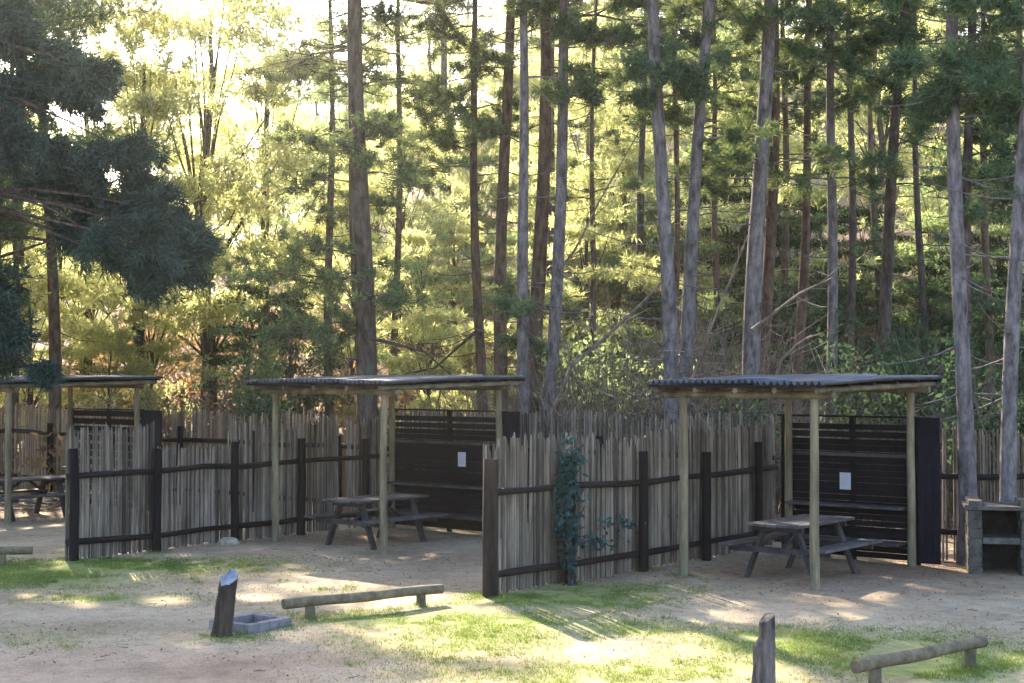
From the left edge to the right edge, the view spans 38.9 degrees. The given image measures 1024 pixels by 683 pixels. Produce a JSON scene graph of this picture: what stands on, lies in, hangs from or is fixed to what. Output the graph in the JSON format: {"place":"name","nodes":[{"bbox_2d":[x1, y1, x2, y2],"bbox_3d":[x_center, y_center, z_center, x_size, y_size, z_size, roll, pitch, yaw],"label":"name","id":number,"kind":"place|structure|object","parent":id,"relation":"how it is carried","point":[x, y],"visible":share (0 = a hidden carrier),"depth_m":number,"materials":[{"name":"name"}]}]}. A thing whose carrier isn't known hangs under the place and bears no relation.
{"place":"outdoors","nodes":[
{"label":"outdoors","id":0,"kind":"place"},
{"bbox_2d":[0,0,980,248],"label":"sky","id":1,"kind":"structure","parent":0,"point":[310,3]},
{"bbox_2d":[0,48,1023,682],"bbox_3d":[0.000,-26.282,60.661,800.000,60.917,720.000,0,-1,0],"label":"ground","id":2,"kind":"structure","parent":0,"point":[872,602],"depth_m":16.09,"materials":[{"name":"sand"}]},
{"bbox_2d":[0,475,86,521],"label":"picnic table","id":3,"kind":"object","parent":2,"relation":"on","point":[39,493],"visible":0.66,"depth_m":27.07,"materials":[{"name":"grey wood"}]},
{"bbox_2d":[0,267,92,458],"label":"bushy tree","id":4,"kind":"object","parent":2,"relation":"on","point":[42,306],"visible":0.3,"depth_m":37.86,"materials":[{"name":"green plant"}]},
{"bbox_2d":[0,0,123,312],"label":"pine tree","id":5,"kind":"object","parent":2,"relation":"on","point":[22,227],"visible":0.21,"depth_m":31.11,"materials":[{"name":"green plant"}]},
{"bbox_2d":[0,375,163,523],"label":"picnic shelter","id":6,"kind":"object","parent":2,"relation":"on","point":[148,417],"visible":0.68,"depth_m":27.79,"materials":[{"name":"brown wood"}]},
{"bbox_2d":[0,0,190,358],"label":"pine tree","id":7,"kind":"object","parent":2,"relation":"on","point":[57,8],"visible":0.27,"depth_m":25.56,"materials":[{"name":"green plant"}]},
{"bbox_2d":[22,0,204,473],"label":"pine tree","id":8,"kind":"object","parent":2,"relation":"on","point":[55,333],"visible":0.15,"depth_m":35.92,"materials":[{"name":"brown plant"}]},
{"bbox_2d":[0,0,227,398],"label":"conifer tree","id":9,"kind":"object","parent":2,"relation":"on","point":[163,252],"visible":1,"depth_m":18.86,"materials":[{"name":"green plant"}]},
{"bbox_2d":[61,320,169,426],"bbox_3d":[-10.381,1.294,37.978,2.891,3.840,3.562,0,-1,-13],"label":"bushy tree","id":10,"kind":"object","parent":2,"relation":"on","point":[113,335],"visible":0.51,"depth_m":37.84,"materials":[{"name":"green plant"}]},
{"bbox_2d":[1,0,234,398],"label":"bushy tree","id":11,"kind":"object","parent":2,"relation":"on","point":[67,264],"visible":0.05,"depth_m":46.69,"materials":[{"name":"green plant"}]},
{"bbox_2d":[81,288,232,417],"bbox_3d":[-10.020,0.690,39.396,4.325,4.585,3.511,-1,-2,44],"label":"bushy tree","id":12,"kind":"object","parent":2,"relation":"on","point":[159,350],"visible":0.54,"depth_m":39.30,"materials":[{"name":"green plant"}]},
{"bbox_2d":[31,0,288,399],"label":"bushy tree","id":13,"kind":"object","parent":2,"relation":"on","point":[148,106],"visible":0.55,"depth_m":40.70,"materials":[{"name":"green plant"}]},
{"bbox_2d":[0,402,398,518],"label":"paling fence","id":14,"kind":"object","parent":2,"relation":"on","point":[177,437],"visible":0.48,"depth_m":29.52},
{"bbox_2d":[61,0,346,416],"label":"bushy tree","id":15,"kind":"object","parent":2,"relation":"on","point":[206,345],"visible":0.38,"depth_m":42.32,"materials":[{"name":"green plant"}]},
{"bbox_2d":[211,569,237,637],"bbox_3d":[-2.874,2.617,14.458,0.289,0.675,0.220,0,-1,0],"label":"wooden stump","id":16,"kind":"object","parent":2,"relation":"on","point":[224,610],"visible":0.95,"depth_m":14.39,"materials":[{"name":"brown wood"}]},
{"bbox_2d":[64,412,387,560],"bbox_3d":[-4.240,2.210,23.028,0.250,2.110,6.507,-1,-2,39],"label":"paling fence","id":17,"kind":"object","parent":2,"relation":"on","point":[110,536],"visible":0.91,"depth_m":22.37,"materials":[{"name":"wood"}]},
{"bbox_2d":[192,282,305,410],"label":"bushy tree","id":18,"kind":"object","parent":2,"relation":"on","point":[259,292],"visible":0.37,"depth_m":42.70,"materials":[{"name":"green plant"}]},
{"bbox_2d":[209,612,291,634],"bbox_3d":[-2.690,2.909,14.924,0.580,0.117,0.612,-1,-2,37],"label":"fire pit","id":19,"kind":"object","parent":2,"relation":"on","point":[258,622],"visible":0.72,"depth_m":14.84,"materials":[{"name":"grey concrete"}]},
{"bbox_2d":[207,304,301,486],"bbox_3d":[-5.107,1.280,29.451,1.818,4.166,1.909,-1,-2,25],"label":"shrub","id":20,"kind":"object","parent":2,"relation":"on","point":[267,405],"visible":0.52,"depth_m":29.34,"materials":[{"name":"green plant"}]},
{"bbox_2d":[170,0,407,398],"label":"bushy tree","id":21,"kind":"object","parent":2,"relation":"on","point":[258,95],"visible":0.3,"depth_m":45.61,"materials":[{"name":"green plant"}]},
{"bbox_2d":[224,291,353,424],"bbox_3d":[-5.843,0.832,37.942,3.284,4.445,3.230,0,-1,-16],"label":"bushy tree","id":22,"kind":"object","parent":2,"relation":"on","point":[315,401],"visible":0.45,"depth_m":37.76,"materials":[{"name":"green plant"}]},
{"bbox_2d":[235,0,409,422],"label":"pine tree","id":23,"kind":"object","parent":2,"relation":"on","point":[329,216],"visible":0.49,"depth_m":38.87,"materials":[{"name":"green plant"}]},
{"bbox_2d":[243,80,424,273],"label":"bushy tree","id":24,"kind":"object","parent":2,"relation":"on","point":[287,200],"visible":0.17,"depth_m":61.31,"materials":[{"name":"green plant"}]},
{"bbox_2d":[195,0,476,510],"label":"pine tree","id":25,"kind":"object","parent":2,"relation":"on","point":[362,324],"visible":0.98,"depth_m":27.85,"materials":[{"name":"green plant"}]},
{"bbox_2d":[296,310,400,424],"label":"bushy tree","id":26,"kind":"object","parent":2,"relation":"on","point":[381,356],"visible":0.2,"depth_m":40.76,"materials":[{"name":"green plant"}]},
{"bbox_2d":[263,144,445,408],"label":"bushy tree","id":27,"kind":"object","parent":2,"relation":"on","point":[416,236],"visible":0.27,"depth_m":45.20,"materials":[{"name":"green plant"}]},
{"bbox_2d":[261,0,449,365],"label":"pine tree","id":28,"kind":"object","parent":2,"relation":"on","point":[320,176],"visible":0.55,"depth_m":34.85,"materials":[{"name":"green plant"}]},
{"bbox_2d":[281,584,443,618],"bbox_3d":[-1.599,2.895,15.849,1.980,0.348,0.123,1,-2,-35],"label":"log bench","id":29,"kind":"object","parent":2,"relation":"on","point":[310,603],"visible":0.8,"depth_m":15.76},
{"bbox_2d":[304,492,447,549],"bbox_3d":[-2.120,2.807,22.688,1.532,0.753,1.660,-1,-2,39],"label":"picnic table","id":30,"kind":"object","parent":2,"relation":"on","point":[361,501],"visible":0.94,"depth_m":22.49,"materials":[{"name":"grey wood"}]},
{"bbox_2d":[244,374,526,553],"bbox_3d":[-1.957,1.898,23.225,3.094,2.745,3.404,-1,-2,39],"label":"picnic shelter","id":31,"kind":"object","parent":2,"relation":"on","point":[444,486],"visible":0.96,"depth_m":23.95,"materials":[{"name":"brown wood"}]},
{"bbox_2d":[310,95,469,335],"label":"bushy tree","id":32,"kind":"object","parent":2,"relation":"on","point":[434,204],"visible":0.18,"depth_m":54.14,"materials":[{"name":"green plant"}]},
{"bbox_2d":[310,0,471,428],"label":"pine tree","id":33,"kind":"object","parent":2,"relation":"on","point":[398,234],"visible":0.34,"depth_m":42.01,"materials":[{"name":"green plant"}]},
{"bbox_2d":[374,227,481,349],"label":"bushy tree","id":34,"kind":"object","parent":2,"relation":"on","point":[430,279],"visible":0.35,"depth_m":49.82,"materials":[{"name":"green plant"}]},
{"bbox_2d":[362,1,501,201],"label":"bushy tree","id":35,"kind":"object","parent":2,"relation":"on","point":[421,67],"visible":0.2,"depth_m":85.39,"materials":[{"name":"green plant"}]},
{"bbox_2d":[356,303,510,428],"bbox_3d":[-2.171,1.074,39.174,4.434,4.434,3.599,0,-1,-3],"label":"bushy tree","id":36,"kind":"object","parent":2,"relation":"on","point":[396,364],"visible":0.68,"depth_m":38.78,"materials":[{"name":"green plant"}]},
{"bbox_2d":[365,0,534,430],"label":"pine tree","id":37,"kind":"object","parent":2,"relation":"on","point":[441,99],"visible":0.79,"depth_m":32.94,"materials":[{"name":"green plant"}]},
{"bbox_2d":[405,1,518,290],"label":"pine tree","id":38,"kind":"object","parent":2,"relation":"on","point":[488,160],"visible":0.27,"depth_m":59.98,"materials":[{"name":"green plant"}]},
{"bbox_2d":[413,217,516,325],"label":"bushy tree","id":39,"kind":"object","parent":2,"relation":"on","point":[452,254],"visible":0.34,"depth_m":52.76,"materials":[{"name":"green plant"}]},
{"bbox_2d":[405,124,535,257],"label":"bushy tree","id":40,"kind":"object","parent":2,"relation":"on","point":[460,189],"visible":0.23,"depth_m":60.31,"materials":[{"name":"green plant"}]},
{"bbox_2d":[409,320,541,416],"bbox_3d":[-0.935,1.280,39.818,3.939,4.041,3.197,0,-1,4],"label":"bushy tree","id":41,"kind":"object","parent":2,"relation":"on","point":[470,345],"visible":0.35,"depth_m":39.52,"materials":[{"name":"green plant"}]},
{"bbox_2d":[427,129,531,273],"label":"bushy tree","id":42,"kind":"object","parent":2,"relation":"on","point":[483,220],"visible":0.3,"depth_m":60.24,"materials":[{"name":"green plant"}]},
{"bbox_2d":[446,227,531,334],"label":"bushy tree","id":43,"kind":"object","parent":2,"relation":"on","point":[486,257],"visible":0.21,"depth_m":49.74,"materials":[{"name":"green plant"}]},
{"bbox_2d":[0,244,1022,495],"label":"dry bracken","id":44,"kind":"object","parent":2,"relation":"on","point":[38,462],"visible":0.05,"depth_m":43.63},
{"bbox_2d":[0,540,1023,682],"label":"grass","id":45,"kind":"structure","parent":2,"relation":"on","point":[530,596],"depth_m":14.59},
{"bbox_2d":[0,483,1023,682],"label":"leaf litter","id":46,"kind":"object","parent":2,"relation":"on","point":[564,592],"visible":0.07,"depth_m":18.26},
{"bbox_2d":[448,111,580,277],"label":"bushy tree","id":47,"kind":"object","parent":2,"relation":"on","point":[534,120],"visible":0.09,"depth_m":59.77,"materials":[{"name":"green plant"}]},
{"bbox_2d":[444,0,586,415],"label":"pine tree","id":48,"kind":"object","parent":2,"relation":"on","point":[505,124],"visible":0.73,"depth_m":30.49,"materials":[{"name":"brown plant"}]},
{"bbox_2d":[450,63,585,217],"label":"bushy tree","id":49,"kind":"object","parent":2,"relation":"on","point":[494,81],"visible":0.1,"depth_m":71.84,"materials":[{"name":"green plant"}]},
{"bbox_2d":[450,7,598,475],"bbox_3d":[-0.142,-5.827,27.045,6.204,18.546,5.232,0,-1,9],"label":"pine tree","id":50,"kind":"object","parent":2,"relation":"on","point":[521,308],"visible":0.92,"depth_m":27.03,"materials":[{"name":"plant"}]},
{"bbox_2d":[461,0,604,379],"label":"pine tree","id":51,"kind":"object","parent":2,"relation":"on","point":[536,43],"visible":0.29,"depth_m":46.95,"materials":[{"name":"green plant"}]},
{"bbox_2d":[467,0,612,432],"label":"pine tree","id":52,"kind":"object","parent":2,"relation":"on","point":[539,256],"visible":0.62,"depth_m":28.54,"materials":[{"name":"brown plant"}]},
{"bbox_2d":[88,268,1023,536],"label":"dead brush","id":53,"kind":"object","parent":2,"relation":"on","point":[646,410],"visible":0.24,"depth_m":26.70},
{"bbox_2d":[479,5,659,286],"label":"bushy tree","id":54,"kind":"object","parent":2,"relation":"on","point":[533,151],"visible":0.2,"depth_m":53.61,"materials":[{"name":"green plant"}]},
{"bbox_2d":[401,404,774,541],"bbox_3d":[0.938,2.227,25.197,8.100,2.176,0.246,-1,-2,39],"label":"paling fence","id":55,"kind":"object","parent":2,"relation":"on","point":[733,420],"visible":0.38,"depth_m":24.75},
{"bbox_2d":[491,0,688,436],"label":"pine tree","id":56,"kind":"object","parent":2,"relation":"on","point":[621,34],"visible":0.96,"depth_m":27.15,"materials":[{"name":"plant"}]},
{"bbox_2d":[508,153,682,387],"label":"bushy tree","id":57,"kind":"object","parent":2,"relation":"on","point":[571,232],"visible":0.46,"depth_m":43.15,"materials":[{"name":"green plant"}]},
{"bbox_2d":[528,0,663,385],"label":"pine tree","id":58,"kind":"object","parent":2,"relation":"on","point":[630,183],"visible":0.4,"depth_m":42.04,"materials":[{"name":"green plant"}]},
{"bbox_2d":[534,308,698,447],"bbox_3d":[1.893,1.316,28.719,3.174,4.083,3.918,1,-2,-43],"label":"shrub","id":59,"kind":"object","parent":2,"relation":"on","point":[591,360],"visible":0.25,"depth_m":28.31,"materials":[{"name":"green plant"}]},
{"bbox_2d":[570,95,671,308],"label":"bushy tree","id":60,"kind":"object","parent":2,"relation":"on","point":[615,149],"visible":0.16,"depth_m":53.90,"materials":[{"name":"green plant"}]},
{"bbox_2d":[482,421,777,597],"bbox_3d":[1.879,2.144,19.617,0.261,2.080,7.045,-1,-2,39],"label":"paling fence","id":61,"kind":"object","parent":2,"relation":"on","point":[641,489],"visible":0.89,"depth_m":19.26,"materials":[{"name":"wood"}]},
{"bbox_2d":[550,434,645,585],"bbox_3d":[1.091,2.109,18.238,1.585,1.934,0.505,1,-2,-43],"label":"climbing creeper","id":62,"kind":"object","parent":61,"relation":"attached to","point":[565,519],"visible":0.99,"depth_m":17.91,"materials":[{"name":"green plant"}]},
{"bbox_2d":[602,293,662,392],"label":"bushy tree","id":63,"kind":"object","parent":2,"relation":"on","point":[657,313],"visible":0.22,"depth_m":42.73,"materials":[{"name":"green plant"}]},
{"bbox_2d":[576,0,707,354],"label":"pine tree","id":64,"kind":"object","parent":2,"relation":"on","point":[640,196],"visible":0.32,"depth_m":48.00,"materials":[{"name":"green plant"}]},
{"bbox_2d":[589,172,745,320],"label":"bushy tree","id":65,"kind":"object","parent":2,"relation":"on","point":[650,212],"visible":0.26,"depth_m":50.64,"materials":[{"name":"green plant"}]},
{"bbox_2d":[578,0,764,528],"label":"pine tree","id":66,"kind":"object","parent":2,"relation":"on","point":[679,75],"visible":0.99,"depth_m":24.95,"materials":[{"name":"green plant"}]},
{"bbox_2d":[599,0,756,349],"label":"pine tree","id":67,"kind":"object","parent":2,"relation":"on","point":[618,77],"visible":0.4,"depth_m":37.02,"materials":[{"name":"green plant"}]},
{"bbox_2d":[635,290,741,415],"bbox_3d":[5.269,0.882,40.017,3.685,4.763,3.458,-1,-2,23],"label":"bushy tree","id":68,"kind":"object","parent":2,"relation":"on","point":[710,306],"visible":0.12,"depth_m":39.62,"materials":[{"name":"green plant"}]},
{"bbox_2d":[612,0,781,425],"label":"pine tree","id":69,"kind":"object","parent":2,"relation":"on","point":[700,41],"visible":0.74,"depth_m":25.75,"materials":[{"name":"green plant"}]},
{"bbox_2d":[661,0,786,416],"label":"pine tree","id":70,"kind":"object","parent":2,"relation":"on","point":[670,10],"visible":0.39,"depth_m":30.58,"materials":[{"name":"green plant"}]},
{"bbox_2d":[635,167,814,371],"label":"bushy tree","id":71,"kind":"object","parent":2,"relation":"on","point":[734,197],"visible":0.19,"depth_m":47.34,"materials":[{"name":"green plant"}]},
{"bbox_2d":[663,0,790,413],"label":"pine tree","id":72,"kind":"object","parent":2,"relation":"on","point":[716,245],"visible":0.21,"depth_m":39.93,"materials":[{"name":"green plant"}]},
{"bbox_2d":[699,349,780,478],"bbox_3d":[3.915,1.696,24.999,1.735,3.133,1.555,0,-1,0],"label":"shrub","id":73,"kind":"object","parent":2,"relation":"on","point":[751,408],"visible":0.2,"depth_m":24.97,"materials":[{"name":"green plant"}]},
{"bbox_2d":[751,612,775,682],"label":"wooden stump","id":74,"kind":"object","parent":2,"relation":"on","point":[763,671],"visible":1,"depth_m":11.89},
{"bbox_2d":[667,0,861,436],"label":"pine tree","id":75,"kind":"object","parent":2,"relation":"on","point":[764,21],"visible":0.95,"depth_m":26.44,"materials":[{"name":"green plant"}]},
{"bbox_2d":[654,41,881,343],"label":"bushy tree","id":76,"kind":"object","parent":2,"relation":"on","point":[797,146],"visible":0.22,"depth_m":45.52,"materials":[{"name":"green plant"}]},
{"bbox_2d":[697,282,842,433],"bbox_3d":[6.974,0.923,39.444,4.184,5.136,4.114,0,-1,8],"label":"bushy tree","id":77,"kind":"object","parent":2,"relation":"on","point":[784,297],"visible":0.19,"depth_m":39.25,"materials":[{"name":"green plant"}]},
{"bbox_2d":[680,0,874,412],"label":"pine tree","id":78,"kind":"object","parent":2,"relation":"on","point":[769,235],"visible":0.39,"depth_m":31.94,"materials":[{"name":"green plant"}]},
{"bbox_2d":[717,0,862,408],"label":"pine tree","id":79,"kind":"object","parent":2,"relation":"on","point":[799,122],"visible":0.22,"depth_m":43.98,"materials":[{"name":"green plant"}]},
{"bbox_2d":[648,373,942,590],"bbox_3d":[3.884,1.801,19.419,2.599,2.752,3.595,-1,-2,39],"label":"picnic shelter","id":80,"kind":"object","parent":2,"relation":"on","point":[917,474],"visible":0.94,"depth_m":19.99,"materials":[{"name":"brown wood"}]},
{"bbox_2d":[718,514,882,577],"bbox_3d":[3.800,2.718,19.039,1.532,0.753,1.660,-1,-2,39],"label":"picnic table","id":81,"kind":"object","parent":2,"relation":"on","point":[787,529],"visible":0.9,"depth_m":18.83,"materials":[{"name":"grey wood"}]},
{"bbox_2d":[725,0,883,429],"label":"pine tree","id":82,"kind":"object","parent":2,"relation":"on","point":[803,273],"visible":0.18,"depth_m":32.94,"materials":[{"name":"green plant"}]},
{"bbox_2d":[709,198,901,373],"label":"bushy tree","id":83,"kind":"object","parent":2,"relation":"on","point":[795,240],"visible":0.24,"depth_m":46.59,"materials":[{"name":"green plant"}]},
{"bbox_2d":[773,286,915,421],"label":"bushy tree","id":84,"kind":"object","parent":2,"relation":"on","point":[842,294],"visible":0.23,"depth_m":41.76,"materials":[{"name":"green plant"}]},
{"bbox_2d":[766,0,928,499],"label":"pine tree","id":85,"kind":"object","parent":2,"relation":"on","point":[847,59],"visible":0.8,"depth_m":28.93,"materials":[{"name":"green plant"}]},
{"bbox_2d":[777,0,932,430],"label":"pine tree","id":86,"kind":"object","parent":2,"relation":"on","point":[851,296],"visible":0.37,"depth_m":39.96,"materials":[{"name":"green plant"}]},
{"bbox_2d":[807,205,913,339],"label":"bushy tree","id":87,"kind":"object","parent":2,"relation":"on","point":[865,214],"visible":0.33,"depth_m":53.56,"materials":[{"name":"green plant"}]},
{"bbox_2d":[816,1,946,339],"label":"pine tree","id":88,"kind":"object","parent":2,"relation":"on","point":[874,221],"visible":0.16,"depth_m":48.01,"materials":[{"name":"green plant"}]},
{"bbox_2d":[797,1,979,245],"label":"bushy tree","id":89,"kind":"object","parent":2,"relation":"on","point":[883,138],"visible":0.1,"depth_m":62.71,"materials":[{"name":"green plant"}]},
{"bbox_2d":[799,277,1000,503],"bbox_3d":[7.344,1.071,26.981,3.713,4.482,3.355,1,-2,-28],"label":"shrub","id":90,"kind":"object","parent":2,"relation":"on","point":[883,371],"visible":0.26,"depth_m":26.64,"materials":[{"name":"green plant"}]},
{"bbox_2d":[818,0,989,502],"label":"pine tree","id":91,"kind":"object","parent":2,"relation":"on","point":[893,86],"visible":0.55,"depth_m":28.95,"materials":[{"name":"green plant"}]},
{"bbox_2d":[842,173,972,335],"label":"bushy tree","id":92,"kind":"object","parent":2,"relation":"on","point":[901,201],"visible":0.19,"depth_m":51.29,"materials":[{"name":"green plant"}]},
{"bbox_2d":[838,1,991,381],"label":"pine tree","id":93,"kind":"object","parent":2,"relation":"on","point":[923,306],"visible":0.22,"depth_m":41.02,"materials":[{"name":"green plant"}]},
{"bbox_2d":[850,636,987,682],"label":"log bench","id":94,"kind":"object","parent":2,"relation":"on","point":[873,665],"visible":0.9,"depth_m":12.40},
{"bbox_2d":[870,248,984,357],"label":"bushy tree","id":95,"kind":"object","parent":2,"relation":"on","point":[901,270],"visible":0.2,"depth_m":47.69,"materials":[{"name":"green plant"}]},
{"bbox_2d":[865,254,1006,400],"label":"bushy tree","id":96,"kind":"object","parent":2,"relation":"on","point":[936,288],"visible":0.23,"depth_m":41.70,"materials":[{"name":"green plant"}]},
{"bbox_2d":[854,0,1023,564],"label":"pine tree","id":97,"kind":"object","parent":2,"relation":"on","point":[984,88],"visible":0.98,"depth_m":20.15,"materials":[{"name":"green plant"}]},
{"bbox_2d":[891,139,1010,384],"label":"bushy tree","id":98,"kind":"object","parent":2,"relation":"on","point":[900,286],"visible":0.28,"depth_m":46.82,"materials":[{"name":"green plant"}]},
{"bbox_2d":[891,1,1023,394],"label":"pine tree","id":99,"kind":"object","parent":2,"relation":"on","point":[998,166],"visible":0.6,"depth_m":26.30,"materials":[{"name":"green plant"}]},
{"bbox_2d":[913,185,1023,344],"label":"bushy tree","id":100,"kind":"object","parent":2,"relation":"on","point":[1002,272],"visible":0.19,"depth_m":47.69,"materials":[{"name":"green plant"}]},
{"bbox_2d":[914,0,1023,568],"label":"pine tree","id":101,"kind":"object","parent":2,"relation":"on","point":[1011,14],"visible":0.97,"depth_m":19.86,"materials":[{"name":"grey plant"}]},
{"bbox_2d":[914,0,1023,439],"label":"pine tree","id":102,"kind":"object","parent":2,"relation":"on","point":[985,283],"visible":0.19,"depth_m":37.93,"materials":[{"name":"needle"},{"name":"grey bark"}]},
{"bbox_2d":[918,303,1023,521],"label":"shrub","id":103,"kind":"object","parent":2,"relation":"on","point":[1020,423],"visible":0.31,"depth_m":22.92,"materials":[{"name":"green plant"}]},
{"bbox_2d":[937,286,1023,432],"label":"bushy tree","id":104,"kind":"object","parent":2,"relation":"on","point":[979,321],"visible":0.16,"depth_m":38.77,"materials":[{"name":"green plant"}]},
{"bbox_2d":[940,425,1023,560],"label":"paling fence","id":105,"kind":"object","parent":2,"relation":"on","point":[984,476],"visible":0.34,"depth_m":20.59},
{"bbox_2d":[962,496,1023,575],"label":"stone braai","id":106,"kind":"object","parent":2,"relation":"on","point":[994,534],"visible":0.99,"depth_m":19.37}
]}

